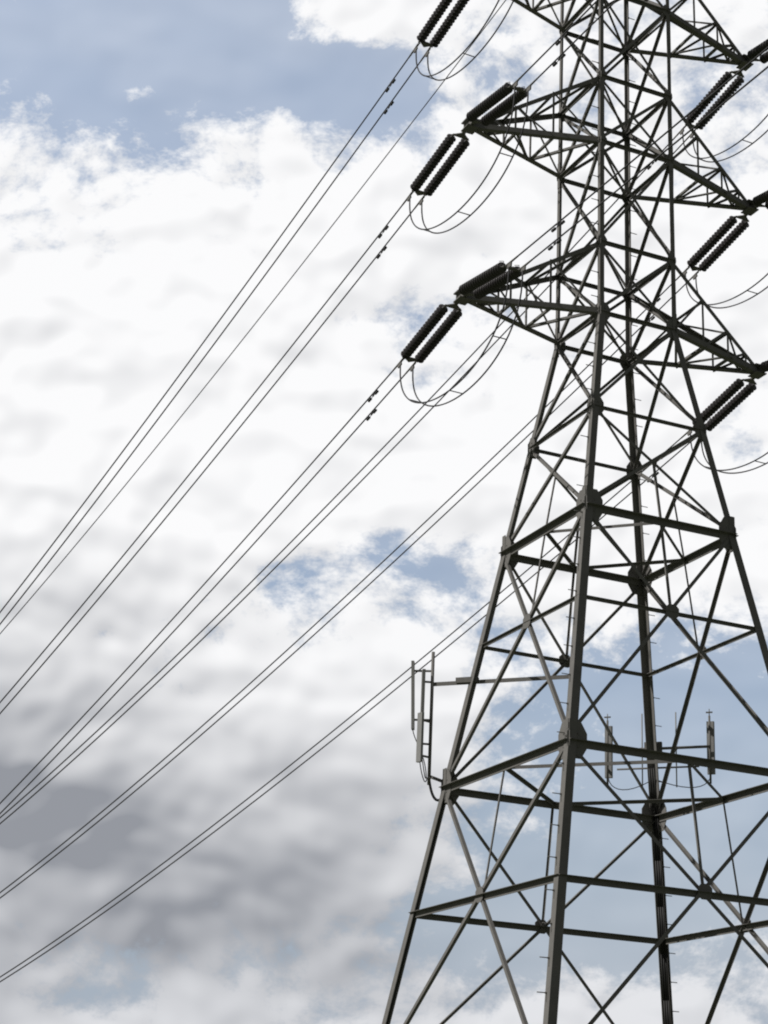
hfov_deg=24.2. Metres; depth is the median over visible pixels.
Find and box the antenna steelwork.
[414,652,712,784]
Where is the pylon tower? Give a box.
[382,0,767,1023]
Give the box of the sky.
[0,0,767,1023]
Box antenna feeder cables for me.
[387,729,709,1023]
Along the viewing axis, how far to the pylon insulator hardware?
42.79 m
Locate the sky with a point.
(154, 153)
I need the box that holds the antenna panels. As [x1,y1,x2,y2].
[411,661,715,786]
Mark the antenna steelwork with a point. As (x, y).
(462, 680)
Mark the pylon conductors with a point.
(642, 170)
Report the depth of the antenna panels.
39.75 m
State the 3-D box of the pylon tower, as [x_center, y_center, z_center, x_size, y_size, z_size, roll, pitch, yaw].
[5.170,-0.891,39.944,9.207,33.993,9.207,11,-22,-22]
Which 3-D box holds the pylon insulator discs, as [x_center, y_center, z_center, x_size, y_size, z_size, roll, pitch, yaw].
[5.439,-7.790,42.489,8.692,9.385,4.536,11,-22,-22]
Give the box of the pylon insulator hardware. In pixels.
[392,41,767,440]
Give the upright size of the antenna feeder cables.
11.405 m
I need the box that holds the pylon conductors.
[0,0,767,981]
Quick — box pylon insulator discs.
[401,0,767,430]

